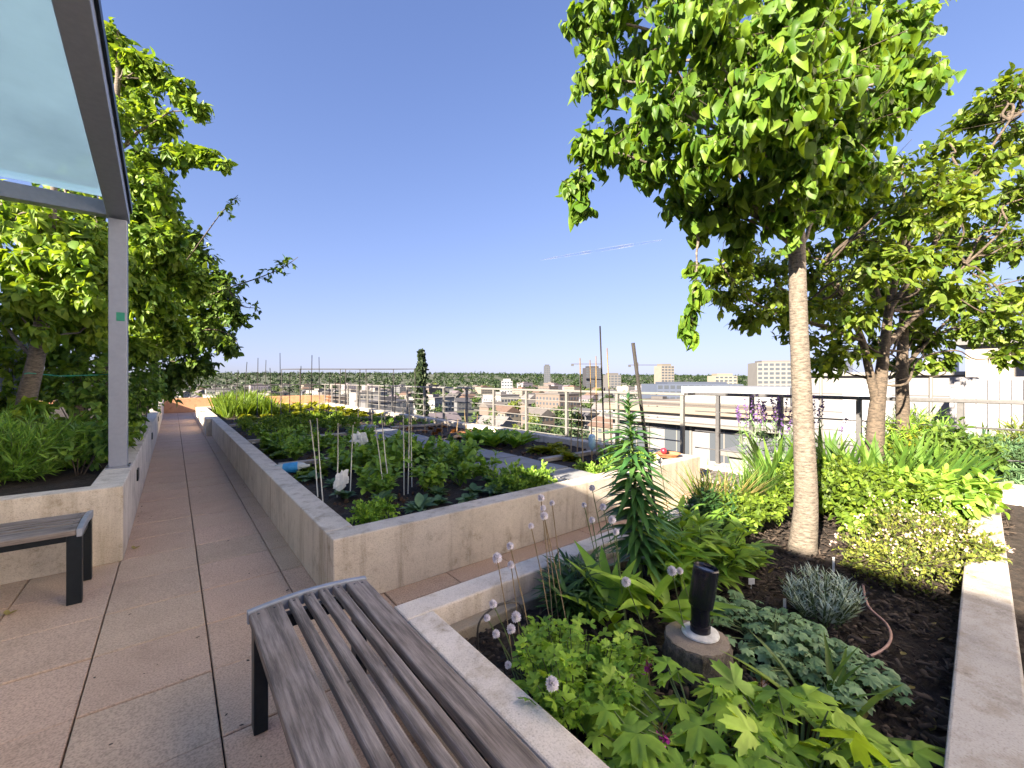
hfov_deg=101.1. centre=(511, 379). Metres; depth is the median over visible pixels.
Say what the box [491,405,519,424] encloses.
house
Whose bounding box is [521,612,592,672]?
columbine
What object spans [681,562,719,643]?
garden lamp
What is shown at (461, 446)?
potato plant
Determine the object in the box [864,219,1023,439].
leafy tree
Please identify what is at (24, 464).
feathery shrub
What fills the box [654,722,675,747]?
geranium bloom
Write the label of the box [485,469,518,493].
thyme plant
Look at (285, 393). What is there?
apartment block
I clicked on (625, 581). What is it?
chive flower
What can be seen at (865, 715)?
daylily
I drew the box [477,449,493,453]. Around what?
stepping slab
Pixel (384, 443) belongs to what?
plant cane
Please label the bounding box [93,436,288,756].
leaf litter
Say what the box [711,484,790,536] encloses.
euphorbia
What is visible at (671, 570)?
chive flower
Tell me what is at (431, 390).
apartment block
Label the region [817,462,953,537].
euphorbia
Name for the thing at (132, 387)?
bed shrub
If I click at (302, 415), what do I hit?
bean plant
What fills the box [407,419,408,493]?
plant cane
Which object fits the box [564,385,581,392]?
apartment block
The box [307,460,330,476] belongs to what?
lettuce
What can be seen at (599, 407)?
house
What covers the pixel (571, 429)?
bamboo stake
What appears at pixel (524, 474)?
thyme plant
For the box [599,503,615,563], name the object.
chive flower
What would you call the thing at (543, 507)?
chive flower
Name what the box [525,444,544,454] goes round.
lettuce
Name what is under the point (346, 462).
potato plant
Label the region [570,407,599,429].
house
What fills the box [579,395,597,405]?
house
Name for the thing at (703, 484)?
ornamental grass
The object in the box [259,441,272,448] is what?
lettuce
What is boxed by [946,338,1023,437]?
plant enclosure
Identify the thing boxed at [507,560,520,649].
chive flower
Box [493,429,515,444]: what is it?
chard
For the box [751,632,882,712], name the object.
daylily
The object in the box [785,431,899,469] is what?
iris
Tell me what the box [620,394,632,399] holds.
house
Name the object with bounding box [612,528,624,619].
chive flower
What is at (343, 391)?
apartment block
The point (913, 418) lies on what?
green shrub
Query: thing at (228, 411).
garlic plant
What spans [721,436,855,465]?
parapet wall
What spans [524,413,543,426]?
city tree
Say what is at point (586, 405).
city tree
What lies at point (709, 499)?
leafy perennial
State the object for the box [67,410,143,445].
shrub
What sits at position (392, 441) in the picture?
potato plant
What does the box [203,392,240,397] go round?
apartment block
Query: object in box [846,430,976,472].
iris
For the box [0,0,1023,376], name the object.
sky
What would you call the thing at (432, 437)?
potato plant
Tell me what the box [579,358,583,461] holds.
bamboo stake
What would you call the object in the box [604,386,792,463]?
neighbour building
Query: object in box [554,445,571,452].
lettuce
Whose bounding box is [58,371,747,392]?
forest
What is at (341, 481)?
plastic bag
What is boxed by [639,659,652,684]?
geranium bloom
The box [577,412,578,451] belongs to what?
bamboo stake
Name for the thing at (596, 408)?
bamboo stake
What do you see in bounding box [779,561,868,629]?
lavender
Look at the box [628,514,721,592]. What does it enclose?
leafy perennial
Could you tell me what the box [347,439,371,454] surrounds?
potato plant
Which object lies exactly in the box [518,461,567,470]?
stepping slab
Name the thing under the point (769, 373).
office block
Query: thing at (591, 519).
chive flower
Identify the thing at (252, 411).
garlic plant
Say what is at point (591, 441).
water bottle
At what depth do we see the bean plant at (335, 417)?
9.20 m
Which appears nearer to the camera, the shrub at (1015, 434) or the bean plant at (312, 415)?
the shrub at (1015, 434)
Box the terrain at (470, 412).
[40,374,747,439]
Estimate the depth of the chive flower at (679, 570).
1.72 m
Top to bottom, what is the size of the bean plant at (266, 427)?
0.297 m
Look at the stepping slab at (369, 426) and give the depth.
9.37 m
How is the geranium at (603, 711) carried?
on the concrete planter at (984, 722)
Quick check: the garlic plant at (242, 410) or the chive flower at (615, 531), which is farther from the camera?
the garlic plant at (242, 410)
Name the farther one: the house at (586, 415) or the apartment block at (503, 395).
the apartment block at (503, 395)
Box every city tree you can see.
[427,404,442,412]
[462,417,491,425]
[471,395,480,407]
[471,408,499,421]
[507,399,521,409]
[509,424,531,430]
[521,419,569,433]
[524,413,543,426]
[529,416,589,439]
[534,405,564,423]
[556,405,583,426]
[582,399,592,408]
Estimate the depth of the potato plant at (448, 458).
4.61 m
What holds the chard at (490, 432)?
on the concrete planter at (326, 541)
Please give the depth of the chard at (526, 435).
6.96 m
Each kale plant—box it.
[298,470,322,481]
[322,477,334,487]
[329,489,356,498]
[370,489,397,503]
[399,493,437,513]
[427,485,449,495]
[427,494,451,503]
[456,493,478,503]
[461,482,488,494]
[480,475,496,483]
[481,482,512,495]
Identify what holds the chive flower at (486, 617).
on the concrete planter at (984, 722)
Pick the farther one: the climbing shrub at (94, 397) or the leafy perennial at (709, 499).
the climbing shrub at (94, 397)
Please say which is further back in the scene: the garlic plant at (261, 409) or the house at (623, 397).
the house at (623, 397)
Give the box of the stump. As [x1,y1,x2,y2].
[662,620,733,698]
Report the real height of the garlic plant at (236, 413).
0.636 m
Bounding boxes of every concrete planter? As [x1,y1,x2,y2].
[0,400,163,584]
[196,403,699,596]
[394,470,1023,767]
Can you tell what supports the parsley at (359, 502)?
on the concrete planter at (326, 541)
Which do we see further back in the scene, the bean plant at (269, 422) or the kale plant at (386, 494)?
the bean plant at (269, 422)
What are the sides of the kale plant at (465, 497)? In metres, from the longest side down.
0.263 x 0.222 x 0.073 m
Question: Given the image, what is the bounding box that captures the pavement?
[0,412,733,767]
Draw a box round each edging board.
[229,415,392,426]
[248,432,346,442]
[278,457,328,463]
[390,423,444,428]
[538,448,606,461]
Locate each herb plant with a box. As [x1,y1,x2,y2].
[572,459,588,469]
[584,461,605,473]
[599,456,617,471]
[638,451,657,460]
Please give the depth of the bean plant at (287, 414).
9.43 m
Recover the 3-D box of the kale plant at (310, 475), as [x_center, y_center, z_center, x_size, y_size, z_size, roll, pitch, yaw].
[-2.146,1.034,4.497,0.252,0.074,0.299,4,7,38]
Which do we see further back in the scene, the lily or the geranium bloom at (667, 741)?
the lily
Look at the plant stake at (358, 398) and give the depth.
10.06 m
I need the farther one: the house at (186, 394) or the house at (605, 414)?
the house at (186, 394)
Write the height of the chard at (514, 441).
0.231 m
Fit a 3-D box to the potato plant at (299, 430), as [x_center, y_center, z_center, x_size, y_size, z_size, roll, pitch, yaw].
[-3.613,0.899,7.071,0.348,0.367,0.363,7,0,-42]
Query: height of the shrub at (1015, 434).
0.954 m
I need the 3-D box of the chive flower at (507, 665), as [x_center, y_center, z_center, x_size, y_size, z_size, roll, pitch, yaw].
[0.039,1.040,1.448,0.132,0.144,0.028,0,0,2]
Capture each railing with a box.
[91,384,320,397]
[321,384,685,453]
[686,392,1023,467]
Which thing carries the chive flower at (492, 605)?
on the concrete planter at (984, 722)
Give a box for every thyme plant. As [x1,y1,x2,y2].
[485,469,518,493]
[493,458,526,483]
[503,472,535,491]
[505,464,547,488]
[522,459,557,486]
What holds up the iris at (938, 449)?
on the concrete planter at (984, 722)
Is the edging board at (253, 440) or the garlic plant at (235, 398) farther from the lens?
the garlic plant at (235, 398)
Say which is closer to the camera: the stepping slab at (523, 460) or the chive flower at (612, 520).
the chive flower at (612, 520)
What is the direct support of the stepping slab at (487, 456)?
on the concrete planter at (326, 541)
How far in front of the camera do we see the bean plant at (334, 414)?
9.63 m
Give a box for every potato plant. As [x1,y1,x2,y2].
[255,427,280,445]
[265,433,299,452]
[268,426,294,446]
[278,434,314,460]
[285,424,307,438]
[297,430,315,443]
[303,425,335,450]
[312,439,346,466]
[315,445,350,469]
[325,430,351,447]
[327,450,361,473]
[343,430,375,451]
[344,442,373,466]
[345,424,367,435]
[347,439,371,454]
[351,427,375,444]
[352,433,391,467]
[352,455,394,487]
[353,424,377,434]
[359,462,403,496]
[371,437,419,474]
[378,430,414,456]
[403,457,450,491]
[404,434,425,450]
[406,438,439,466]
[412,434,436,455]
[415,442,460,471]
[428,435,455,457]
[435,439,465,467]
[440,451,481,485]
[449,437,484,468]
[469,449,502,478]
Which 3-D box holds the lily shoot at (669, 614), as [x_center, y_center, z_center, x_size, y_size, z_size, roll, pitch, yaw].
[0.597,0.966,1.868,0.551,0.254,0.576,0,0,-39]
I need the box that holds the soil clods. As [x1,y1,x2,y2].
[214,408,598,524]
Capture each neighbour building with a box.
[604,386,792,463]
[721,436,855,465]
[811,358,965,440]
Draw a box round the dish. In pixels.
[655,451,680,457]
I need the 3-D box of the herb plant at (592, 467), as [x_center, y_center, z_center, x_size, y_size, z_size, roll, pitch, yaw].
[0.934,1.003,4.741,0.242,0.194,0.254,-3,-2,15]
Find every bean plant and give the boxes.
[234,414,252,428]
[236,419,251,431]
[239,416,251,428]
[247,420,259,435]
[252,422,273,436]
[256,415,268,425]
[263,417,280,430]
[282,409,295,419]
[289,416,300,428]
[297,407,312,422]
[299,419,308,426]
[304,423,315,433]
[306,410,318,426]
[313,409,328,428]
[318,417,330,430]
[324,419,336,432]
[326,410,343,423]
[327,411,344,423]
[339,414,350,427]
[345,413,363,428]
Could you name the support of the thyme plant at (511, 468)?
on the concrete planter at (326, 541)
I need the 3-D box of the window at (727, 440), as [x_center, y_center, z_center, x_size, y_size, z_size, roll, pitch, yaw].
[10.846,3.650,21.508,0.115,2.100,1.500,0,0,-39]
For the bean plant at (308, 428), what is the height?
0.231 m
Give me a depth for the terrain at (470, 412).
1095.68 m
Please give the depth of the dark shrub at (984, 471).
3.82 m
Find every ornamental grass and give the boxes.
[659,457,755,505]
[673,459,785,505]
[699,452,787,502]
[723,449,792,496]
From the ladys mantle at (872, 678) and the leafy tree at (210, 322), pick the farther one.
the leafy tree at (210, 322)
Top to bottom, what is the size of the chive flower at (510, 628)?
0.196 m
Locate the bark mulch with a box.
[464,495,1018,767]
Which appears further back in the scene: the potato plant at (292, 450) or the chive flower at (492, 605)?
the potato plant at (292, 450)
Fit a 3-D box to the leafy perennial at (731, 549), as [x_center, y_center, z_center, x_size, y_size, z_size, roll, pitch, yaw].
[1.037,0.913,2.383,0.827,0.438,0.750,0,0,-39]
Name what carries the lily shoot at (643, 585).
on the concrete planter at (984, 722)
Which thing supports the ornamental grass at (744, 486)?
on the concrete planter at (984, 722)
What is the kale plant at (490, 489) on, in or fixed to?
on the concrete planter at (326, 541)
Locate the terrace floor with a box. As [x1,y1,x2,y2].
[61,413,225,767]
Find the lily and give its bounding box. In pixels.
[591,392,684,583]
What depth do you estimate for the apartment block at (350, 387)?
601.12 m
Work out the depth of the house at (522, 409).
270.69 m
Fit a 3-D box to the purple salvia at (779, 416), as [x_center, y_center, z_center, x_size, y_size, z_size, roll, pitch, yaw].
[3.257,0.740,5.061,0.341,1.121,0.613,0,0,-39]
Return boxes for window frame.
[647,422,649,446]
[689,426,691,454]
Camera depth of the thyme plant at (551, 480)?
4.07 m
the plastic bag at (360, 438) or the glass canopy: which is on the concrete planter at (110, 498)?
the glass canopy
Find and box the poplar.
[411,348,429,416]
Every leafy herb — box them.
[596,443,617,458]
[612,441,630,454]
[615,437,635,450]
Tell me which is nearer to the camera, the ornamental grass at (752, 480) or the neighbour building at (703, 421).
the ornamental grass at (752, 480)
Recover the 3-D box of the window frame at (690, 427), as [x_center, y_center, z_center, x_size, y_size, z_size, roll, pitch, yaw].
[9.733,3.650,22.907,0.095,2.300,0.115,0,0,-39]
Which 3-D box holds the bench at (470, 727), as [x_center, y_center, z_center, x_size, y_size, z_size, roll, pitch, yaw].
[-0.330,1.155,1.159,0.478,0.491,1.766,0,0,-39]
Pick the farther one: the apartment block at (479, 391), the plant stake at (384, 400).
the apartment block at (479, 391)
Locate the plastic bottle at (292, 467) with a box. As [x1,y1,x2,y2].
[275,462,309,472]
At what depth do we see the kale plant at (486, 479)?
4.24 m
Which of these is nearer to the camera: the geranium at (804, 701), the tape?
the geranium at (804, 701)
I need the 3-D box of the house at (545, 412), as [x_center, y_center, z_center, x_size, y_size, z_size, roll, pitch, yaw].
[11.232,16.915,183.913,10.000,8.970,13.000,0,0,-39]
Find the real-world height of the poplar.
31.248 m
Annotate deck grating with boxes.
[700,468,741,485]
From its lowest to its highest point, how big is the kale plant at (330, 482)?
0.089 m
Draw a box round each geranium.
[567,692,735,767]
[591,655,837,767]
[665,659,944,767]
[727,722,884,767]
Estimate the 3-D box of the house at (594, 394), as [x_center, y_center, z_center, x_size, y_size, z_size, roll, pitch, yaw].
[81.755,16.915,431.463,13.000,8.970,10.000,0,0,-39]
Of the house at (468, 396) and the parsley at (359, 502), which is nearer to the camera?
the parsley at (359, 502)
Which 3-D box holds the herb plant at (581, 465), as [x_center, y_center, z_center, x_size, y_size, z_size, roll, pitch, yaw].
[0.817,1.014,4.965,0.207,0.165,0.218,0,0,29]
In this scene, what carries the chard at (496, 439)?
on the concrete planter at (326, 541)
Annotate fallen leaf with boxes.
[3,610,16,614]
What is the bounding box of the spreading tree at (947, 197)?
[703,62,1023,461]
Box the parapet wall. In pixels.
[49,395,330,412]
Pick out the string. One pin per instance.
(66, 375)
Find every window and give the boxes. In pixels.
[626,422,646,446]
[665,425,688,454]
[710,429,738,463]
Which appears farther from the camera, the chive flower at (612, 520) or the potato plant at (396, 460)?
the potato plant at (396, 460)
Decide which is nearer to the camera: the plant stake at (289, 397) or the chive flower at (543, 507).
the chive flower at (543, 507)
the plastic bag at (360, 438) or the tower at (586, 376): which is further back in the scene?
the tower at (586, 376)
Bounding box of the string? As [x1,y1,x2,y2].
[24,372,107,376]
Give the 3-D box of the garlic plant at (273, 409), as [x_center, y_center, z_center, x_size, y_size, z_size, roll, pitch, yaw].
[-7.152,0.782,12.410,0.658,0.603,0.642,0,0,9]
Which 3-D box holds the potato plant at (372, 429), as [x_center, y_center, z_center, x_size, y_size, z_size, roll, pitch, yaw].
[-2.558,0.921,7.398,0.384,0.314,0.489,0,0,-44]
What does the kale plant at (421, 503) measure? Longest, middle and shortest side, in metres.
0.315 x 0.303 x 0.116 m
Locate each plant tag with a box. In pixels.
[748,578,754,588]
[832,557,834,575]
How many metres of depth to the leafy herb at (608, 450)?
5.33 m
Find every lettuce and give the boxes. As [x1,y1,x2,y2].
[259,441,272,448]
[262,448,281,453]
[268,450,287,459]
[293,471,311,481]
[296,463,313,471]
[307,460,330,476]
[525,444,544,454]
[539,444,554,453]
[547,442,563,448]
[552,449,568,454]
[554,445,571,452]
[560,452,581,461]
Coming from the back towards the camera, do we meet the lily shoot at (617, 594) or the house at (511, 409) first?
the house at (511, 409)
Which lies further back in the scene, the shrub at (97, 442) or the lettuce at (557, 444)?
the lettuce at (557, 444)
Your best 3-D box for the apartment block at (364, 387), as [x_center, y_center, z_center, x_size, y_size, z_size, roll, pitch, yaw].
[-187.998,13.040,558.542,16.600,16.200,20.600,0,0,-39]
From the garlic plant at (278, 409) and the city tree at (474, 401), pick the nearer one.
the garlic plant at (278, 409)
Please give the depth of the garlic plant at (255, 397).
13.30 m
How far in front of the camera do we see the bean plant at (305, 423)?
8.57 m
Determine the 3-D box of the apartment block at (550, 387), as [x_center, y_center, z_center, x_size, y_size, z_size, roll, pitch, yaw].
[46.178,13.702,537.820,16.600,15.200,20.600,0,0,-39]
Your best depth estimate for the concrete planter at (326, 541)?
3.52 m
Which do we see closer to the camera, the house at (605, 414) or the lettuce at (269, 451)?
the lettuce at (269, 451)
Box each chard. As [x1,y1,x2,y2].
[282,403,294,410]
[292,405,306,410]
[313,405,327,410]
[457,428,486,441]
[468,426,493,432]
[471,428,498,442]
[479,429,509,446]
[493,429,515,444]
[504,433,530,447]
[511,429,539,444]
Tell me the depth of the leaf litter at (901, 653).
1.68 m
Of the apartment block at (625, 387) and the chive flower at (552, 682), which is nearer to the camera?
the chive flower at (552, 682)
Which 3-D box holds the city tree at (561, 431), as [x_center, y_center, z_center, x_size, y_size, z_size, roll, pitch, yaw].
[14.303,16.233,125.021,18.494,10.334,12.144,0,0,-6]
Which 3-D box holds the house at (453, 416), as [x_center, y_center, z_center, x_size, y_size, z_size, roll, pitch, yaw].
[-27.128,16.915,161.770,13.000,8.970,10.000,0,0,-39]
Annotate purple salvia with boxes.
[734,393,764,474]
[758,394,792,462]
[760,395,815,460]
[813,395,848,449]
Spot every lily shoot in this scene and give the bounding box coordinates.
[547,540,655,636]
[585,560,726,628]
[601,564,744,621]
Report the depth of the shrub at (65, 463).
4.29 m
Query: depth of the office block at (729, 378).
510.00 m
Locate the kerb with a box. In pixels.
[700,459,753,475]
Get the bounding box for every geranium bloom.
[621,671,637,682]
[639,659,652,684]
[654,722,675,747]
[752,676,769,693]
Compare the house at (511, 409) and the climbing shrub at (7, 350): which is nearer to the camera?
the climbing shrub at (7, 350)
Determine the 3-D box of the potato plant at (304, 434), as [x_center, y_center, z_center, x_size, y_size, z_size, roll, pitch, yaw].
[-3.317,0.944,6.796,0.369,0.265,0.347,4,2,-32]
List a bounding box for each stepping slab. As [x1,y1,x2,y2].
[357,424,378,428]
[374,427,390,430]
[376,429,404,433]
[412,434,427,437]
[416,437,437,441]
[474,460,512,469]
[476,451,516,460]
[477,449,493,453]
[486,466,527,477]
[499,456,537,465]
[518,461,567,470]
[535,476,565,485]
[545,468,593,479]
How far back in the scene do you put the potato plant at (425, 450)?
4.88 m
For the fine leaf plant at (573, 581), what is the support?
on the concrete planter at (984, 722)
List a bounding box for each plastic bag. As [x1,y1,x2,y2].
[333,469,348,490]
[349,431,367,445]
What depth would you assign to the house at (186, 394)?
474.79 m
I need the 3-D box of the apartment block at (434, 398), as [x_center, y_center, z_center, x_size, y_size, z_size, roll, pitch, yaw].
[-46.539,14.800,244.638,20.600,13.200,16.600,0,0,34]
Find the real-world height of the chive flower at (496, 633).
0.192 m
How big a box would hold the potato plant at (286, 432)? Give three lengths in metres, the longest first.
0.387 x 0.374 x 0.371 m
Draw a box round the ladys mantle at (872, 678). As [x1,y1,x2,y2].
[747,623,914,716]
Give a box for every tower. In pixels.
[544,365,549,382]
[583,366,600,390]
[654,364,673,383]
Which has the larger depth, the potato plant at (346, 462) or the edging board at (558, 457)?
the edging board at (558, 457)
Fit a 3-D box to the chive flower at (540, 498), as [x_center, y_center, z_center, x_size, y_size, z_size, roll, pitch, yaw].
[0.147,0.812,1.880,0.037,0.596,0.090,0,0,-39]
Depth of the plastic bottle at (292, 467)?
4.80 m
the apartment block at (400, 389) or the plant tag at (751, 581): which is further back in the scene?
the apartment block at (400, 389)
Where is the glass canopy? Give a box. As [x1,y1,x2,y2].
[0,0,132,469]
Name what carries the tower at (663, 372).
on the terrain at (470, 412)
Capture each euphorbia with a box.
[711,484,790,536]
[766,453,885,518]
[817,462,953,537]
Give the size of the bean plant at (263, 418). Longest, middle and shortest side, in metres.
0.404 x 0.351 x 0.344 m
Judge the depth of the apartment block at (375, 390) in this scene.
434.32 m
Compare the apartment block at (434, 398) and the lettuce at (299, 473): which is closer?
the lettuce at (299, 473)
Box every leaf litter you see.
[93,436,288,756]
[768,567,948,730]
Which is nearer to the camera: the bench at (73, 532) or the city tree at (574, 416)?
the bench at (73, 532)
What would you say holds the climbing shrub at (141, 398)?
on the concrete planter at (110, 498)
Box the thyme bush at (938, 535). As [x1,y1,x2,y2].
[829,495,1014,599]
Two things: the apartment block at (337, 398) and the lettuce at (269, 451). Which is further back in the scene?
the apartment block at (337, 398)
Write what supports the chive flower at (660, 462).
on the concrete planter at (984, 722)
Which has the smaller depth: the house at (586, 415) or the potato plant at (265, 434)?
the potato plant at (265, 434)
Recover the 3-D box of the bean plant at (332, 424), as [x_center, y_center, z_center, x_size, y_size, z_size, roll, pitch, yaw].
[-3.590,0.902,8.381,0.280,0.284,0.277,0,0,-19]
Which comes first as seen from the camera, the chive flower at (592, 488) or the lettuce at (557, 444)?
the chive flower at (592, 488)
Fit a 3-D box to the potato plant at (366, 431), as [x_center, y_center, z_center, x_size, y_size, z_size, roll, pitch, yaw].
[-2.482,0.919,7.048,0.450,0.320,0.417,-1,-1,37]
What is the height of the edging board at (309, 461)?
0.050 m
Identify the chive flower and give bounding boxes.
[484,614,515,680]
[489,599,517,669]
[492,552,512,662]
[492,629,518,679]
[504,660,539,702]
[506,541,527,625]
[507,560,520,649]
[507,623,521,679]
[511,611,527,642]
[528,522,551,626]
[537,494,552,618]
[540,504,558,617]
[540,511,569,637]
[545,675,592,746]
[549,500,562,592]
[581,502,596,562]
[589,485,605,555]
[589,516,600,568]
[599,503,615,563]
[608,515,626,619]
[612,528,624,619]
[621,576,649,646]
[658,460,669,520]
[667,566,683,623]
[676,567,690,604]
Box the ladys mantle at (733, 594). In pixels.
[712,589,777,631]
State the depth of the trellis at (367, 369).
16.88 m
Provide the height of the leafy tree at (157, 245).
6.290 m
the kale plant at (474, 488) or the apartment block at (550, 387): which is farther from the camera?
the apartment block at (550, 387)
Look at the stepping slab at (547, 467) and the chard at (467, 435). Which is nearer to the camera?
the stepping slab at (547, 467)
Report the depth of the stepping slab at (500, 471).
4.75 m
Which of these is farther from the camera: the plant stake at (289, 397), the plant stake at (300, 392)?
the plant stake at (300, 392)
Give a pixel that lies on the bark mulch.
(930, 714)
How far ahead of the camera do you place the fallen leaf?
2.51 m
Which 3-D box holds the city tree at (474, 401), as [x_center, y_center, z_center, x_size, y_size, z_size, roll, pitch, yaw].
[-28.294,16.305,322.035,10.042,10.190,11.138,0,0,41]
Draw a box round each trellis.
[281,369,344,403]
[345,369,401,404]
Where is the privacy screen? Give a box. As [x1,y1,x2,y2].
[0,341,28,399]
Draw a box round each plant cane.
[310,420,317,496]
[317,418,323,501]
[336,423,338,496]
[350,425,352,490]
[375,425,382,478]
[381,412,387,472]
[403,409,404,494]
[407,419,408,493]
[411,419,412,486]
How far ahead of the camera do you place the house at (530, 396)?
357.26 m
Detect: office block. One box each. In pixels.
[501,379,512,393]
[603,373,620,390]
[641,382,742,398]
[707,373,736,383]
[748,360,790,385]
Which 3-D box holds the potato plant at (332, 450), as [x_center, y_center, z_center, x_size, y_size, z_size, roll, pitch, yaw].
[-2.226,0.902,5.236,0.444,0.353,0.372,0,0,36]
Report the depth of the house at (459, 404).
293.08 m
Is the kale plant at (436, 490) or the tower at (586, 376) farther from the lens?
the tower at (586, 376)
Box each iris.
[729,428,824,478]
[775,422,887,469]
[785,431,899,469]
[816,432,942,471]
[816,433,956,478]
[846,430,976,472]
[881,432,1020,485]
[891,431,1005,478]
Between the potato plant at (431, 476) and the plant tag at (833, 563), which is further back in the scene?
the potato plant at (431, 476)
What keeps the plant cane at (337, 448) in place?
on the concrete planter at (326, 541)
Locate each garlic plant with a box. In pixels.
[204,391,236,414]
[208,390,242,399]
[212,398,235,416]
[215,397,238,417]
[221,393,247,413]
[228,397,251,416]
[229,397,258,414]
[237,398,262,414]
[239,388,265,396]
[240,391,268,403]
[247,398,276,416]
[258,396,288,411]
[259,397,279,414]
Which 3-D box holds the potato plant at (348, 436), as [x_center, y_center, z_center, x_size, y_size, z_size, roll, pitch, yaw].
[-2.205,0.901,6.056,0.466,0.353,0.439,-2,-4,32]
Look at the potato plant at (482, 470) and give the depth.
4.50 m
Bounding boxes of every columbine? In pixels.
[510,618,656,737]
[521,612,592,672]
[588,618,658,687]
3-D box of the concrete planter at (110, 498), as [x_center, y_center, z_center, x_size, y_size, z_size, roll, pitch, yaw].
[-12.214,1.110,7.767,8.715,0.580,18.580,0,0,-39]
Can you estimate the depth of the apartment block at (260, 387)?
557.00 m
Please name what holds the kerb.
on the pavement
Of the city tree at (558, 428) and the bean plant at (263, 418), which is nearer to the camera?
the bean plant at (263, 418)
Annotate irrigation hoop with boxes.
[476,601,524,650]
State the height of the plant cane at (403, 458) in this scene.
0.832 m
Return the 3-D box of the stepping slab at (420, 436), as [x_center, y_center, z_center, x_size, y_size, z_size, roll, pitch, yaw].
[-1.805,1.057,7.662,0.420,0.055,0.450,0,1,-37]
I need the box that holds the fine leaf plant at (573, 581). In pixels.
[532,546,623,623]
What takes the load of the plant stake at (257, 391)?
on the concrete planter at (326, 541)
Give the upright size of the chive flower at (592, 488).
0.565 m
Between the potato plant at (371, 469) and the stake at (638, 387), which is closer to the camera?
the stake at (638, 387)
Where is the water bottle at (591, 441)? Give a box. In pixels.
[588,434,595,460]
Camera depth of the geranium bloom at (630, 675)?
1.39 m
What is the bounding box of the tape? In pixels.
[116,312,127,320]
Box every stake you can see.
[257,368,257,414]
[270,372,271,416]
[280,367,280,413]
[289,382,289,412]
[300,373,300,412]
[311,362,311,411]
[319,370,319,408]
[328,376,329,411]
[358,378,359,416]
[384,384,384,417]
[394,387,395,425]
[570,407,571,451]
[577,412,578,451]
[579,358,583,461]
[590,360,591,433]
[596,360,597,454]
[599,326,605,465]
[607,348,611,454]
[631,343,657,521]
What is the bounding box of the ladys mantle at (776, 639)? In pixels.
[710,598,837,683]
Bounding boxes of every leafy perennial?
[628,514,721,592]
[648,495,776,593]
[675,485,760,533]
[708,531,773,572]
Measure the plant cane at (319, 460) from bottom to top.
0.761 m
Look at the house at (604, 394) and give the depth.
415.40 m
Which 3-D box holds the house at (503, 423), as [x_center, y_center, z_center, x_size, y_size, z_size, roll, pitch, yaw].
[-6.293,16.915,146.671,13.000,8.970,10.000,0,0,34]
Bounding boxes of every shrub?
[0,326,90,424]
[0,400,64,433]
[0,403,106,485]
[3,424,58,479]
[10,317,132,464]
[20,415,90,469]
[38,417,95,469]
[43,414,133,475]
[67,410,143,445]
[71,420,138,462]
[89,355,167,434]
[103,375,138,417]
[839,401,966,452]
[860,416,1023,475]
[878,462,1015,528]
[885,419,953,463]
[958,450,998,480]
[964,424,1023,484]
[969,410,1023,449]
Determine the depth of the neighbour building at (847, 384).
15.78 m
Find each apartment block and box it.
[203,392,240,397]
[205,387,227,392]
[249,385,267,391]
[258,391,286,395]
[306,388,333,394]
[318,392,346,404]
[341,383,356,389]
[341,389,358,394]
[349,390,380,405]
[354,396,413,414]
[362,384,377,388]
[362,388,387,395]
[394,384,409,393]
[409,394,454,413]
[426,384,437,393]
[439,386,448,392]
[475,385,492,393]
[483,392,519,404]
[512,387,531,396]
[517,382,531,387]
[535,392,579,413]
[538,385,558,391]
[544,383,562,389]
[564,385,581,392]
[616,385,634,391]
[638,396,669,399]
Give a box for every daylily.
[722,633,944,761]
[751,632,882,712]
[786,702,912,754]
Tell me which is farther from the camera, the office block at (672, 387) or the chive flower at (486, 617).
the office block at (672, 387)
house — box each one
[177,391,189,397]
[399,392,412,398]
[428,412,461,421]
[445,393,459,397]
[454,397,471,410]
[460,394,476,399]
[473,415,516,428]
[478,401,504,414]
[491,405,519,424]
[517,399,535,412]
[520,394,535,398]
[521,408,555,429]
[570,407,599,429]
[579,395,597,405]
[584,393,598,400]
[587,416,612,443]
[592,404,612,413]
[592,412,612,419]
[598,393,614,400]
[604,398,623,402]
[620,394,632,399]
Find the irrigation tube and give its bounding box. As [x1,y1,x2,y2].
[862,584,892,657]
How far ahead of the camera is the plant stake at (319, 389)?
12.18 m
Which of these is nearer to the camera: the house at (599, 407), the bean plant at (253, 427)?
the bean plant at (253, 427)
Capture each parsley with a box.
[344,496,389,515]
[346,500,382,524]
[366,496,403,519]
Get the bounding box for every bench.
[0,510,92,605]
[247,576,546,767]
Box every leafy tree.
[0,179,141,426]
[61,16,238,420]
[101,195,297,416]
[554,0,966,560]
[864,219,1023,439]
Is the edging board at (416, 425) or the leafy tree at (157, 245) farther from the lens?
the edging board at (416, 425)
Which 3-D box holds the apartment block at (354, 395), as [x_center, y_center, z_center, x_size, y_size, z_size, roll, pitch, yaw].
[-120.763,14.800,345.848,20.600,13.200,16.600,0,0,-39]
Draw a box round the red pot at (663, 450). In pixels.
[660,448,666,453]
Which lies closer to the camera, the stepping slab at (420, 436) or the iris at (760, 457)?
the iris at (760, 457)
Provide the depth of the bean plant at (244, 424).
8.61 m
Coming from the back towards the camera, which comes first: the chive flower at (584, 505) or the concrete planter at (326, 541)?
the concrete planter at (326, 541)
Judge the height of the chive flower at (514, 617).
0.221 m
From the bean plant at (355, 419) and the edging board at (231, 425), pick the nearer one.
the bean plant at (355, 419)

